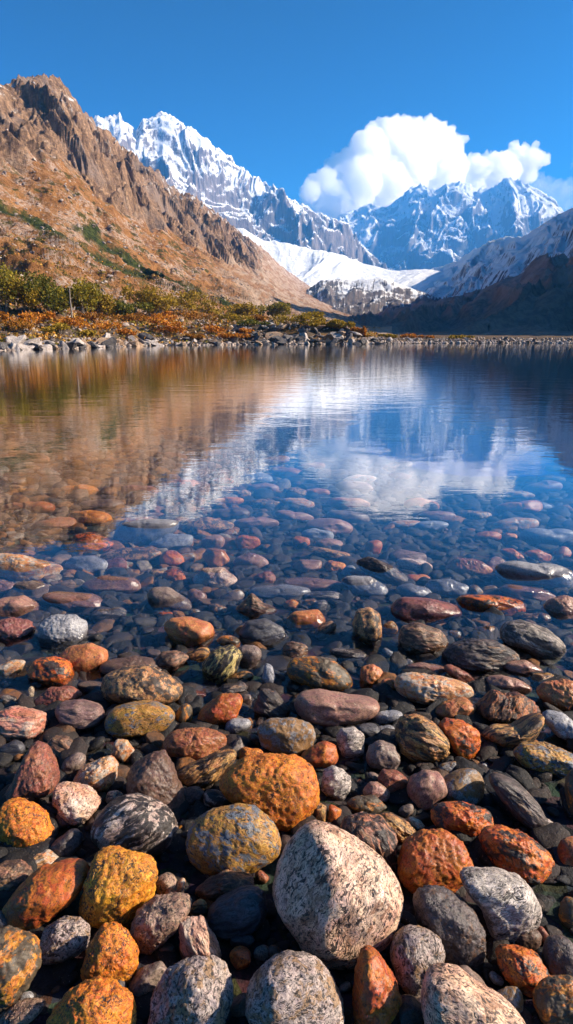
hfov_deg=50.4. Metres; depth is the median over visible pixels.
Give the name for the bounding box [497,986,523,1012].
stone
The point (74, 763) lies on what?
stone
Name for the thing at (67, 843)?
stone
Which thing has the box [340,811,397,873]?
stone
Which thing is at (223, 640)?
stone
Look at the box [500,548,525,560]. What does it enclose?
stone
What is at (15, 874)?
stone
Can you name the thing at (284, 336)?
boulder
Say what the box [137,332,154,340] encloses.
boulder
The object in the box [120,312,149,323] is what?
shrub
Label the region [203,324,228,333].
shrub
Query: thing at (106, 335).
boulder
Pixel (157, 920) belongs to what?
stone
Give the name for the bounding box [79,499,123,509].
stone
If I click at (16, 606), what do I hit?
stone
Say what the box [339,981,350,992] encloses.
stone
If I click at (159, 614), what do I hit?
stone
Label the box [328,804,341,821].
stone
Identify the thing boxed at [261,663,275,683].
stone
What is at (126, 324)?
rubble
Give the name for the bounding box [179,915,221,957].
stone
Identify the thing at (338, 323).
bush
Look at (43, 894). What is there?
stone
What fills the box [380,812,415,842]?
stone
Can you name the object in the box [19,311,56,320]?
shrub
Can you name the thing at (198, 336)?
shrub
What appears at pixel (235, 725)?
stone
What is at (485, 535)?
stone
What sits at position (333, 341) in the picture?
boulder
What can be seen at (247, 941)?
stone
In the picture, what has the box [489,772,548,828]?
stone
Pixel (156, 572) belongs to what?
stone
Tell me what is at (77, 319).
shrub
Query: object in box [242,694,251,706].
stone
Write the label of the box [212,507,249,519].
stone
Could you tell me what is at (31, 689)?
stone
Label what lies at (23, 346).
boulder
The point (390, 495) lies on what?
pebbles
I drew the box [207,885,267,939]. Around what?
stone
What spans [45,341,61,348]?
boulder
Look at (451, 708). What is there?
stone
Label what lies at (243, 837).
stone
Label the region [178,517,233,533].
stone
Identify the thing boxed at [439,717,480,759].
stone
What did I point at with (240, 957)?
stone
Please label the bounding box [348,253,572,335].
mountain
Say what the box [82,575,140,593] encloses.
stone
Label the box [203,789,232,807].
stone
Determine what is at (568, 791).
stone
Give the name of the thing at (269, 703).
stone
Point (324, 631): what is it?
stone
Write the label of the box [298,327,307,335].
boulder
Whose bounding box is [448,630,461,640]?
stone
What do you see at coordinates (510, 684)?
stone
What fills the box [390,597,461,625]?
stone
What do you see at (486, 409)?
water
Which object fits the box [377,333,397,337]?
shrub
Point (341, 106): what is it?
sky
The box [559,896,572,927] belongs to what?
stone
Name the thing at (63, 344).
boulder
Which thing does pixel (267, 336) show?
boulder
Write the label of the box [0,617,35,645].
stone
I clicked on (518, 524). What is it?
stone
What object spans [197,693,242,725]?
stone
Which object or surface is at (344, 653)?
stone
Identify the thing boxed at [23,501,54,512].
stone
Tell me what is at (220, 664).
stone
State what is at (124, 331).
shrub
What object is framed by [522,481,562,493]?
stone
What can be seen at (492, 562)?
stone
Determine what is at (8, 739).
stone
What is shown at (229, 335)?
shrub
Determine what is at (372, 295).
hill
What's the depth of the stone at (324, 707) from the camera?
2.40 m
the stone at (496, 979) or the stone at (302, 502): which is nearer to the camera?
the stone at (496, 979)
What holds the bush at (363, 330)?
on the ground at (44, 983)
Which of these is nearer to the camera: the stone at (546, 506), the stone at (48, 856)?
the stone at (48, 856)
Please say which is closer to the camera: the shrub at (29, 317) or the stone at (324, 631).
the stone at (324, 631)
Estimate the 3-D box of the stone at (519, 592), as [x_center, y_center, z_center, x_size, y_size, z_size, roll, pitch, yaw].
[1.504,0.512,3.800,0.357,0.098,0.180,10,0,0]
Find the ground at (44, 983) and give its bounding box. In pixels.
[0,321,572,1023]
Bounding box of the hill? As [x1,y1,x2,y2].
[306,277,440,315]
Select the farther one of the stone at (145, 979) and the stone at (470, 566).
the stone at (470, 566)
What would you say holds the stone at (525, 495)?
on the pebbles
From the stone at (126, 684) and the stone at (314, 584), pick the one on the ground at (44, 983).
the stone at (126, 684)
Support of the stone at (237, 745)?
on the ground at (44, 983)
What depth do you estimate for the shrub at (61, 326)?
66.42 m
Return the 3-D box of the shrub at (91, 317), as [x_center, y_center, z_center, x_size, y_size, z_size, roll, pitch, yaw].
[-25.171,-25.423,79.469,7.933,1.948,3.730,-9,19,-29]
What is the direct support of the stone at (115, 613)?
on the ground at (44, 983)
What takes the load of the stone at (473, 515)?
on the ground at (44, 983)
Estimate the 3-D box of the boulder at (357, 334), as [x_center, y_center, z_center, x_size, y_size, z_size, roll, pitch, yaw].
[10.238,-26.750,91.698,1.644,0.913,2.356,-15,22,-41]
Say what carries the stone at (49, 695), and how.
on the ground at (44, 983)
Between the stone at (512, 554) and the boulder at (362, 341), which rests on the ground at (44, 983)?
the boulder at (362, 341)
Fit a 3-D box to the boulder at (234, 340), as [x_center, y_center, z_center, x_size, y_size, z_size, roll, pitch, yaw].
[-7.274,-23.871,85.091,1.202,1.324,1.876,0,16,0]
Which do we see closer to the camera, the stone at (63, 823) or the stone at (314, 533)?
the stone at (63, 823)
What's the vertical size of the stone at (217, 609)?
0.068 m
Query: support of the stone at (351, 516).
on the ground at (44, 983)
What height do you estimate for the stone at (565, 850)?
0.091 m
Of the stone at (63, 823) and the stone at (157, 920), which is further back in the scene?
the stone at (63, 823)
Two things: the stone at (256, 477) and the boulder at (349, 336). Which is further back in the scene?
the boulder at (349, 336)
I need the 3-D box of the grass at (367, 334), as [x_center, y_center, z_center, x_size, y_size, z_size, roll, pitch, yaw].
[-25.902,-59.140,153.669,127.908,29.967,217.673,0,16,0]
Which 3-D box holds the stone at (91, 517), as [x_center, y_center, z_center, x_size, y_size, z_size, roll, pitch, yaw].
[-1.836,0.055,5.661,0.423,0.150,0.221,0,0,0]
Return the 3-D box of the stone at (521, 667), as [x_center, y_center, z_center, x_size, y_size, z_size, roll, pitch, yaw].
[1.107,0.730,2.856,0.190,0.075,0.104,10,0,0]
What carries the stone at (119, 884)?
on the ground at (44, 983)
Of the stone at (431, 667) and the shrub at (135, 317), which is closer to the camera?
the stone at (431, 667)
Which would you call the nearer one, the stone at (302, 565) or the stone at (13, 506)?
the stone at (302, 565)
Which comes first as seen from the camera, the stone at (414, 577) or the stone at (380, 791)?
the stone at (380, 791)
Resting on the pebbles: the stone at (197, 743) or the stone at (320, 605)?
the stone at (197, 743)
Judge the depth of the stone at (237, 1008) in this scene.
1.34 m
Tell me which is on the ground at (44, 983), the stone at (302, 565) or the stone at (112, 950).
the stone at (112, 950)
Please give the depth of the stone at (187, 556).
4.53 m
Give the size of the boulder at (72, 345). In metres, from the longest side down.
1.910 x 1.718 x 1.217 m
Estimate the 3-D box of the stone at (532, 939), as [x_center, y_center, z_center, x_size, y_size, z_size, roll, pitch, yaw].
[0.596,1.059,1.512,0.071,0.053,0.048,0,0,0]
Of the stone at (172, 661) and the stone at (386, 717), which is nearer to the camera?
the stone at (386, 717)
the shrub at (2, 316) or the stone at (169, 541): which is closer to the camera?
the stone at (169, 541)
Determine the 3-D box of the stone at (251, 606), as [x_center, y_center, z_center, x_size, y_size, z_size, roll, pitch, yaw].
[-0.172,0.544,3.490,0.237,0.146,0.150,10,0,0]
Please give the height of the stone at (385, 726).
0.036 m
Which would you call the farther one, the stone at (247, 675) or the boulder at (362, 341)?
the boulder at (362, 341)
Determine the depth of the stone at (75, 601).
3.58 m
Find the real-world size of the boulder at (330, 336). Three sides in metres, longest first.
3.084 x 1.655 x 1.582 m
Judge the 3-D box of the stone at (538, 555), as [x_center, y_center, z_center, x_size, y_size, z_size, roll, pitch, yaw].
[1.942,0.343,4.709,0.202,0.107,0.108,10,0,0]
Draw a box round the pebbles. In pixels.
[0,465,572,1023]
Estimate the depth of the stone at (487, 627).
3.23 m
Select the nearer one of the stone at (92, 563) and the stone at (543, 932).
the stone at (543, 932)
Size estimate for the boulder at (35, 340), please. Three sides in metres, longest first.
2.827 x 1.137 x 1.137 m
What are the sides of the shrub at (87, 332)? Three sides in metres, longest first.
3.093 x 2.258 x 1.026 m
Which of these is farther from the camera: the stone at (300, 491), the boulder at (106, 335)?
the boulder at (106, 335)
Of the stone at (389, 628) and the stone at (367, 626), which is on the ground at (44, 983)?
the stone at (389, 628)
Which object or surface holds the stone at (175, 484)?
on the ground at (44, 983)
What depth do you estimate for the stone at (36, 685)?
2.73 m
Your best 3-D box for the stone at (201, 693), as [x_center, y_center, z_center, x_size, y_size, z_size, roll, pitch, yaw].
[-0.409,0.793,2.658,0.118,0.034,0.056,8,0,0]
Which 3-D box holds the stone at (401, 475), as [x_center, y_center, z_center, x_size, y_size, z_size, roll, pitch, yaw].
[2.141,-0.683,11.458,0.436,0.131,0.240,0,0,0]
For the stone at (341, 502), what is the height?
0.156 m
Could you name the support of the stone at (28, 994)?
on the ground at (44, 983)
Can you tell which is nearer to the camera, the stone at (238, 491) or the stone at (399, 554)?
the stone at (399, 554)
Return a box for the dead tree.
[68,284,72,317]
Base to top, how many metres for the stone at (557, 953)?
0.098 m
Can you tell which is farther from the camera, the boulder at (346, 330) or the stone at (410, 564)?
the boulder at (346, 330)
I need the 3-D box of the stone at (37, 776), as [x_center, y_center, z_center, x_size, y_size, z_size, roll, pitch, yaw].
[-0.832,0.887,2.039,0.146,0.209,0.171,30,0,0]
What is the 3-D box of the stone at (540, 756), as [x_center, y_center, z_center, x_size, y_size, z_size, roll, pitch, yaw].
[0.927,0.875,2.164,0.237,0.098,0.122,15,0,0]
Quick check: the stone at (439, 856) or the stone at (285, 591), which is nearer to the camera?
the stone at (439, 856)
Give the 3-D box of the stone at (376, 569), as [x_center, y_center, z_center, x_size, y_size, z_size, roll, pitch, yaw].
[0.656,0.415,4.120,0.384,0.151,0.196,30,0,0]
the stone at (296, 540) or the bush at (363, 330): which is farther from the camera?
the bush at (363, 330)
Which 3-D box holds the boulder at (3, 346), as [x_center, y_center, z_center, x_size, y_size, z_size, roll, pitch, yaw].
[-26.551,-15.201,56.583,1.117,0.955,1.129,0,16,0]
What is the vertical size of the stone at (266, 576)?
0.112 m
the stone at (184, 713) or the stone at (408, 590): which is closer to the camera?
the stone at (184, 713)
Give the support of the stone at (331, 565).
on the pebbles
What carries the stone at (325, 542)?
on the pebbles
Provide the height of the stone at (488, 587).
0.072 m
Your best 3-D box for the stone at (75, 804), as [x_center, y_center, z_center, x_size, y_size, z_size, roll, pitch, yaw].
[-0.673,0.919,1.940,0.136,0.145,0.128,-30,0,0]
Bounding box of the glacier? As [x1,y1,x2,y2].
[236,228,447,291]
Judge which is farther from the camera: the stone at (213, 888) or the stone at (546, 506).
the stone at (546, 506)
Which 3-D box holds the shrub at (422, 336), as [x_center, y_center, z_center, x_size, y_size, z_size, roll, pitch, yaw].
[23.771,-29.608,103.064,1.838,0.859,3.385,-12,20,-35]
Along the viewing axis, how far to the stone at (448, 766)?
2.14 m
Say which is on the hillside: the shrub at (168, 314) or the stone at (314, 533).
the shrub at (168, 314)
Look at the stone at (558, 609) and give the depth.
3.42 m
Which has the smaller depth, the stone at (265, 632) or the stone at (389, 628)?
the stone at (265, 632)
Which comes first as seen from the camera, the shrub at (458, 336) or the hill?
the shrub at (458, 336)
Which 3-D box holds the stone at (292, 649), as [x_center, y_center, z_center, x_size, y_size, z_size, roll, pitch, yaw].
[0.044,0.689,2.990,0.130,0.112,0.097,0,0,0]
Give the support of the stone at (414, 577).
on the pebbles
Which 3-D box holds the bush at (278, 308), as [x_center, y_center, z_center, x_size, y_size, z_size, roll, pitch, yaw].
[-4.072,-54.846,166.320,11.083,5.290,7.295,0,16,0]
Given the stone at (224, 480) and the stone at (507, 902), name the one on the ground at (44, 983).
the stone at (507, 902)
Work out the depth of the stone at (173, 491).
6.94 m
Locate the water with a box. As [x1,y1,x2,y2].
[0,343,572,488]
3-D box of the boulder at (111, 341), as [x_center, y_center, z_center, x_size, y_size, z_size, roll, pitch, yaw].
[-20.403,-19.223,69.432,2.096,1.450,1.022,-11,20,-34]
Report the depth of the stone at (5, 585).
3.85 m
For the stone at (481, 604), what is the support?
on the pebbles
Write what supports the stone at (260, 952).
on the ground at (44, 983)
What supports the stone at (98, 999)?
on the ground at (44, 983)
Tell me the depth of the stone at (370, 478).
9.72 m
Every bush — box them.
[0,262,24,312]
[0,277,44,313]
[18,270,69,313]
[41,285,74,316]
[70,277,102,315]
[86,291,115,316]
[112,299,154,315]
[120,284,178,315]
[166,290,216,313]
[227,302,257,315]
[255,301,291,317]
[270,310,324,326]
[309,316,326,327]
[326,319,355,328]
[350,326,366,334]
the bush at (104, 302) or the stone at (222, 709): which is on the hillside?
the bush at (104, 302)
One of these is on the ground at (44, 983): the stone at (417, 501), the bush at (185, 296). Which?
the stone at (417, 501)
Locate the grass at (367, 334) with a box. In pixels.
[0,230,379,344]
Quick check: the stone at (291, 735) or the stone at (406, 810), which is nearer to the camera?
the stone at (406, 810)
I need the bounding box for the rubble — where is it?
[0,129,572,349]
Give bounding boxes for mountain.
[93,111,386,268]
[330,177,563,270]
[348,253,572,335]
[425,207,572,298]
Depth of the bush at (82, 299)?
78.38 m
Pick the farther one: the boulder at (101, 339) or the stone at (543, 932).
the boulder at (101, 339)
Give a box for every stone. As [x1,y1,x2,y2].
[0,553,62,581]
[0,579,14,591]
[0,595,38,619]
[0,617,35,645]
[0,659,24,680]
[0,695,16,707]
[0,705,46,740]
[0,740,24,755]
[0,797,53,847]
[0,859,32,890]
[0,911,6,927]
[0,925,41,1012]
[0,997,45,1023]
[1,502,23,509]
[1,680,9,687]
[2,858,88,929]
[5,737,11,743]
[5,741,59,800]
[9,484,26,491]
[12,580,49,597]
[19,991,33,1000]
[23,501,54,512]
[27,656,74,687]
[28,686,34,696]
[29,682,41,689]
[31,517,76,529]
[34,685,81,705]
[34,849,58,868]
[37,614,87,648]
[40,915,90,964]
[42,591,102,610]
[46,975,136,1023]
[47,735,72,757]
[50,828,82,856]
[52,781,101,826]
[55,699,104,731]
[56,814,70,829]
[60,643,107,673]
[61,484,98,494]
[61,752,85,774]
[65,555,107,572]
[68,510,111,524]
[69,532,113,552]
[73,755,118,792]
[78,845,157,928]
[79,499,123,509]
[80,921,139,985]
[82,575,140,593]
[90,607,126,622]
[91,793,177,856]
[99,655,161,675]
[100,547,161,561]
[100,664,182,704]
[104,700,174,738]
[105,557,126,570]
[105,790,122,803]
[107,516,152,531]
[110,739,134,762]
[113,519,179,545]
[118,980,126,987]
[120,485,158,494]
[126,749,184,810]
[128,961,166,996]
[129,892,191,954]
[147,587,191,610]
[148,955,233,1023]
[149,533,192,549]
[149,569,166,577]
[156,650,188,673]
[156,872,176,894]
[157,611,172,616]
[159,550,184,566]
[161,488,182,494]
[162,568,185,581]
[162,727,226,759]
[164,616,214,646]
[165,479,200,488]
[165,889,176,893]
[175,704,192,722]
[176,878,185,892]
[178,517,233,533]
[178,749,236,787]
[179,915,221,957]
[181,553,195,560]
[183,786,203,804]
[185,647,209,663]
[185,803,281,875]
[187,588,206,601]
[188,609,199,615]
[189,899,207,919]
[193,567,236,586]
[195,869,254,901]
[196,690,205,697]
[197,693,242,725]
[201,535,224,548]
[202,548,229,567]
[202,644,241,683]
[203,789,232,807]
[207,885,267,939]
[209,497,243,505]
[209,603,226,614]
[212,477,233,484]
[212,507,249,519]
[215,486,250,495]
[216,635,240,647]
[217,682,247,692]
[219,589,244,601]
[219,753,319,831]
[225,718,250,733]
[229,671,253,680]
[229,946,250,969]
[230,935,254,947]
[230,993,245,1017]
[232,737,244,757]
[233,552,268,567]
[234,517,278,528]
[235,535,260,549]
[235,593,276,618]
[238,747,262,758]
[239,618,285,647]
[239,645,261,668]
[240,472,272,483]
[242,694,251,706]
[245,950,344,1023]
[247,482,278,491]
[248,583,310,598]
[249,734,260,746]
[250,499,283,508]
[252,571,275,583]
[253,688,289,717]
[254,944,268,960]
[255,870,268,883]
[257,717,315,756]
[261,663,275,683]
[268,945,281,957]
[270,467,300,474]
[272,819,403,969]
[274,510,313,520]
[281,498,314,507]
[282,487,307,495]
[282,641,307,657]
[283,599,298,608]
[284,577,343,590]
[286,609,324,630]
[287,656,352,691]
[292,536,309,545]
[292,559,322,572]
[292,684,298,691]
[294,689,379,726]
[301,528,333,538]
[301,741,337,767]
[302,598,316,608]
[303,591,339,599]
[306,488,329,494]
[306,518,352,535]
[307,546,349,560]
[313,469,347,479]
[313,600,327,610]
[313,802,327,821]
[314,621,336,640]
[315,538,342,546]
[321,765,350,800]
[325,560,345,572]
[326,510,369,523]
[328,497,369,508]
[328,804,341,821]
[330,648,366,659]
[335,481,372,493]
[336,726,364,758]
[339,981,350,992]
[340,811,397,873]
[341,565,354,575]
[341,575,387,597]
[343,474,376,482]
[347,795,386,813]
[350,569,366,575]
[352,607,381,645]
[352,945,401,1023]
[356,557,407,585]
[356,723,380,737]
[359,664,382,687]
[363,781,389,802]
[364,540,381,553]
[366,740,399,770]
[368,772,377,779]
[373,710,402,724]
[378,725,394,730]
[378,769,407,792]
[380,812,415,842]
[381,678,395,690]
[382,621,397,636]
[382,648,392,657]
[388,520,419,528]
[389,472,411,478]
[389,549,426,560]
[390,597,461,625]
[390,924,445,998]
[394,672,473,704]
[394,713,449,763]
[396,558,432,571]
[396,583,431,597]
[397,828,473,893]
[397,994,423,1023]
[398,622,448,655]
[399,804,413,817]
[404,497,439,508]
[405,662,446,674]
[406,574,429,581]
[407,770,447,810]
[408,816,424,828]
[413,885,485,968]
[414,521,448,531]
[417,511,455,521]
[421,962,525,1023]
[426,578,469,596]
[430,801,493,836]
[435,697,476,718]
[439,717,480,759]
[439,761,455,772]
[441,638,519,673]
[443,768,484,805]
[444,664,473,682]
[445,557,492,575]
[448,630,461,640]
[454,510,491,519]
[456,594,525,615]
[459,866,541,943]
[460,965,485,984]
[469,585,482,594]
[473,625,494,631]
[474,531,501,541]
[475,689,540,723]
[478,824,554,884]
[481,713,544,748]
[482,585,496,590]
[486,556,504,568]
[486,675,531,694]
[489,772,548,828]
[489,971,503,985]
[491,517,538,531]
[493,500,542,514]
[494,561,572,588]
[495,944,549,997]
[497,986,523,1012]
[499,584,555,601]
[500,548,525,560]
[500,619,566,659]
[503,491,534,499]
[503,533,516,537]
[504,659,542,676]
[513,741,572,776]
[514,929,541,950]
[519,528,572,544]
[519,611,551,622]
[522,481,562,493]
[525,549,551,561]
[530,672,553,682]
[532,974,572,1023]
[536,678,572,711]
[537,926,548,942]
[541,502,551,509]
[541,595,572,623]
[542,710,572,741]
[542,934,572,976]
[553,546,571,557]
[557,836,572,866]
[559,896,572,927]
[564,769,572,814]
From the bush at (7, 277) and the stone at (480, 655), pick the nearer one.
the stone at (480, 655)
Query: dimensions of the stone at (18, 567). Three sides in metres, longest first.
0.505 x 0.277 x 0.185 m
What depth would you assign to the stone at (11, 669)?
2.81 m
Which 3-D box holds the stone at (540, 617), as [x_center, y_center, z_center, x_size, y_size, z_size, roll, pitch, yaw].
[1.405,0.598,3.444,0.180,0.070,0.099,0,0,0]
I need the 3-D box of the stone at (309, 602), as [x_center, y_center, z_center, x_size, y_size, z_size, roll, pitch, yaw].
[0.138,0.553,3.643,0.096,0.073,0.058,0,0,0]
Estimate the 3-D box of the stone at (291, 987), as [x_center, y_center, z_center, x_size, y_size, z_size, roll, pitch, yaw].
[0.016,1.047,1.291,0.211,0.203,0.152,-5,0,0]
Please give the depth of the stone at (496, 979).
1.41 m
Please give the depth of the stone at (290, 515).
5.92 m
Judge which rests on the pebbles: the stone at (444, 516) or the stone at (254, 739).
the stone at (254, 739)
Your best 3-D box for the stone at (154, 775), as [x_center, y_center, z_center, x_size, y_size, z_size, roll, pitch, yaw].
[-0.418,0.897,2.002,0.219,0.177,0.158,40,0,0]
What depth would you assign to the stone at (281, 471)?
9.50 m
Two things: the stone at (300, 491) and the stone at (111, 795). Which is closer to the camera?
the stone at (111, 795)
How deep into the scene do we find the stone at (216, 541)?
4.89 m
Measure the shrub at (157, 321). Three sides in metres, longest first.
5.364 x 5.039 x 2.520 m
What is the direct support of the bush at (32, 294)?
on the hillside
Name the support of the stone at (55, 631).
on the ground at (44, 983)
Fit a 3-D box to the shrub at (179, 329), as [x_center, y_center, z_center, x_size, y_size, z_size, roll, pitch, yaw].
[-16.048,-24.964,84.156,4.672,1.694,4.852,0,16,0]
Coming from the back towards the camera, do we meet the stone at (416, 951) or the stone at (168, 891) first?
the stone at (168, 891)
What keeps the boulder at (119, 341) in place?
on the ground at (44, 983)
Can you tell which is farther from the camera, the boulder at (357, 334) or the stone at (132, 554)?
the boulder at (357, 334)
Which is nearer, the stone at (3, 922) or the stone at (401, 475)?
the stone at (3, 922)
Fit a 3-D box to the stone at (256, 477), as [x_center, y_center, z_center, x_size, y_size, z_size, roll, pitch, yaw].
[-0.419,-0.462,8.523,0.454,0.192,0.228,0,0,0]
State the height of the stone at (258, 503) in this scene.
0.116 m
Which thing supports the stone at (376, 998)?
on the ground at (44, 983)
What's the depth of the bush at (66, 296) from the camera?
76.49 m
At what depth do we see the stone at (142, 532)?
4.95 m
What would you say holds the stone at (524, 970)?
on the ground at (44, 983)
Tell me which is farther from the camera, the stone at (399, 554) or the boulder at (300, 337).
the boulder at (300, 337)
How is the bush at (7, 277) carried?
on the hillside
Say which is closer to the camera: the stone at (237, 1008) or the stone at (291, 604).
the stone at (237, 1008)
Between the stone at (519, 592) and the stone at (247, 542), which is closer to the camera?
the stone at (519, 592)
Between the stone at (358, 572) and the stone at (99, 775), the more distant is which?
the stone at (358, 572)
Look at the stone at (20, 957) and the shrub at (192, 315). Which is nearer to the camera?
the stone at (20, 957)
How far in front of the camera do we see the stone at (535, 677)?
2.76 m
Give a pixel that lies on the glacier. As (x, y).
(309, 267)
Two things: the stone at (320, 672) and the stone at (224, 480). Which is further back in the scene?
the stone at (224, 480)
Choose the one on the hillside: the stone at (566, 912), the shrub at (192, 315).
the shrub at (192, 315)
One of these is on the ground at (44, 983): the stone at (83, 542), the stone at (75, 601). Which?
the stone at (83, 542)
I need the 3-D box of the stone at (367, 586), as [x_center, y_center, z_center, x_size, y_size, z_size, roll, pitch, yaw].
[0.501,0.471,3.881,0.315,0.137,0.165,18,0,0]
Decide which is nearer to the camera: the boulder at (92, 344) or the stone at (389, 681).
the stone at (389, 681)
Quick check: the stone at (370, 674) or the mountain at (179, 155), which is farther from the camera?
the mountain at (179, 155)
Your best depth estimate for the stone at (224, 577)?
3.99 m
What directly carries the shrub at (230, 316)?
on the ground at (44, 983)
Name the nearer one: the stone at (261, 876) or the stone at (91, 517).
the stone at (261, 876)
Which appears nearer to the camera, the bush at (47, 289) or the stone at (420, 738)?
the stone at (420, 738)
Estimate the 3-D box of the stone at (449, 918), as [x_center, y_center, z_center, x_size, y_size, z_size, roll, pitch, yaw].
[0.401,1.010,1.489,0.134,0.229,0.121,-40,0,0]
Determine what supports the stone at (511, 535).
on the pebbles
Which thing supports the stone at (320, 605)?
on the ground at (44, 983)
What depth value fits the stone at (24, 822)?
1.80 m
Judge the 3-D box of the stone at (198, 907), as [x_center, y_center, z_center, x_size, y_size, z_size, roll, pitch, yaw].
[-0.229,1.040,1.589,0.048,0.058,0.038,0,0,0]
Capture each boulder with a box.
[0,343,7,349]
[3,336,16,342]
[10,335,25,348]
[18,343,31,349]
[23,338,39,343]
[29,343,39,349]
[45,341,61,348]
[59,340,68,348]
[66,341,76,348]
[73,338,83,345]
[89,341,97,347]
[96,337,108,343]
[100,337,116,346]
[102,333,109,337]
[116,338,123,344]
[127,341,144,345]
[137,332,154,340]
[142,341,150,345]
[150,341,163,345]
[207,339,222,343]
[231,327,241,331]
[231,337,238,343]
[264,332,282,338]
[267,326,282,331]
[270,335,281,340]
[282,334,290,338]
[293,334,305,339]
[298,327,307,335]
[299,332,308,340]
[324,334,333,340]
[328,338,338,344]
[330,332,343,338]
[338,327,349,334]
[343,333,352,340]
[348,338,355,343]
[349,331,361,336]
[356,338,366,343]
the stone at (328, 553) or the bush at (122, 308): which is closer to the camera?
the stone at (328, 553)
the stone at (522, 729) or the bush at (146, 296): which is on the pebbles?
the stone at (522, 729)
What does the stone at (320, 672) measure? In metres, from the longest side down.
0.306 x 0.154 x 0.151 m
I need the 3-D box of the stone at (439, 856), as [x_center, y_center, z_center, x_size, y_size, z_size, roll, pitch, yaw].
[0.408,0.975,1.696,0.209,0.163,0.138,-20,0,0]
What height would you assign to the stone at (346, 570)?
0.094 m
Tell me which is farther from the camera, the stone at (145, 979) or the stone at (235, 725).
the stone at (235, 725)
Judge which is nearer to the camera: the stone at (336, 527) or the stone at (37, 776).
the stone at (37, 776)
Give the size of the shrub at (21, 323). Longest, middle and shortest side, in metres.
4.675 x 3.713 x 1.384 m
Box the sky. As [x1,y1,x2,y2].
[0,0,572,217]
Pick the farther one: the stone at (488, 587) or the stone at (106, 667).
the stone at (488, 587)
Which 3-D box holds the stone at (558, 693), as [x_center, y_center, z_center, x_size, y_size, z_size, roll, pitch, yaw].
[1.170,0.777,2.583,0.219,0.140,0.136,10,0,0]
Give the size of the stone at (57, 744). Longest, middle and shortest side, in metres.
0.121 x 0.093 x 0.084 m
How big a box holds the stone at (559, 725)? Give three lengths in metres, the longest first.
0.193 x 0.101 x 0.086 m
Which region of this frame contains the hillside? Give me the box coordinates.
[0,73,391,336]
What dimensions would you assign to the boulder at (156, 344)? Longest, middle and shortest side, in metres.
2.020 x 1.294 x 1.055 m
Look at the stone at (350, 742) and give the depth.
2.24 m
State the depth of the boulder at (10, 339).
59.90 m
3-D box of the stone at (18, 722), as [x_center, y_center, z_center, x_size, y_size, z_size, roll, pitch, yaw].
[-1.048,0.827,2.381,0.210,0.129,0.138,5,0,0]
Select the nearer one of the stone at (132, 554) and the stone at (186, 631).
the stone at (186, 631)
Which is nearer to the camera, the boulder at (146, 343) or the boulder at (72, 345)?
the boulder at (72, 345)
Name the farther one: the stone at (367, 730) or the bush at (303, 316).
the bush at (303, 316)
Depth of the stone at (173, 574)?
4.06 m
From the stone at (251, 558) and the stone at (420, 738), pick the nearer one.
the stone at (420, 738)
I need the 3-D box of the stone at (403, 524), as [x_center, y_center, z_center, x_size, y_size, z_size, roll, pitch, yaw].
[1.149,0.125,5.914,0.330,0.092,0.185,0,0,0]
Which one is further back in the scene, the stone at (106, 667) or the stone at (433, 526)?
the stone at (433, 526)
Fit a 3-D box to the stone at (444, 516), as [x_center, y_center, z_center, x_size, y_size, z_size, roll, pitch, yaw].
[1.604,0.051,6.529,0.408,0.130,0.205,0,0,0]
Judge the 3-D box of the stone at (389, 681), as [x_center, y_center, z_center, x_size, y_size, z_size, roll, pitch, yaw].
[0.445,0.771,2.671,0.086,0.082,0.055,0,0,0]
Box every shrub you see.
[0,310,45,324]
[0,312,10,321]
[0,319,35,330]
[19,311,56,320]
[40,322,71,333]
[52,316,88,328]
[73,311,120,322]
[75,329,96,336]
[86,319,123,332]
[116,328,136,334]
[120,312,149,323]
[145,314,184,331]
[150,311,176,319]
[154,325,187,333]
[171,307,218,324]
[185,333,204,338]
[186,303,235,314]
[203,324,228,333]
[207,312,253,324]
[216,332,250,338]
[237,319,270,327]
[239,327,253,332]
[251,314,268,321]
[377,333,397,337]
[400,333,416,337]
[418,335,434,337]
[448,334,474,338]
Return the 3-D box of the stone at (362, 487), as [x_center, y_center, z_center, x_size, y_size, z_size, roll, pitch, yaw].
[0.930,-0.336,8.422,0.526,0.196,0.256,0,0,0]
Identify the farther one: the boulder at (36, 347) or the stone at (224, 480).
the boulder at (36, 347)
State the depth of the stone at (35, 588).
3.75 m
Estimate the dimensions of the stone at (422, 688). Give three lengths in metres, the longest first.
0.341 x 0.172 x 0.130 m
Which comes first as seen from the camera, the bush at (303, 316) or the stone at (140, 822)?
the stone at (140, 822)
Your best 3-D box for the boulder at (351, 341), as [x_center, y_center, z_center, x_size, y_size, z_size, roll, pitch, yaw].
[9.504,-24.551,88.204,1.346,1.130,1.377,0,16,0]
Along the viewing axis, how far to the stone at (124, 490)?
6.68 m
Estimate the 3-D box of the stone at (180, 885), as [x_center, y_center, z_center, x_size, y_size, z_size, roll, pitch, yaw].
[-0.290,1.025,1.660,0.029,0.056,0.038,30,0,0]
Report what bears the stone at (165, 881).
on the ground at (44, 983)
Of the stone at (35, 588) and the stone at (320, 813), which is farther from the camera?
the stone at (35, 588)
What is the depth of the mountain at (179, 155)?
3121.83 m
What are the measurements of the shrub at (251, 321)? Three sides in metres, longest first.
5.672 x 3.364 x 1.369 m
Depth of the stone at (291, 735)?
2.24 m
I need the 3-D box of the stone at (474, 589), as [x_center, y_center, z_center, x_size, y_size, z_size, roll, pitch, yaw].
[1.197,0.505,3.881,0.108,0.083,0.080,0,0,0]

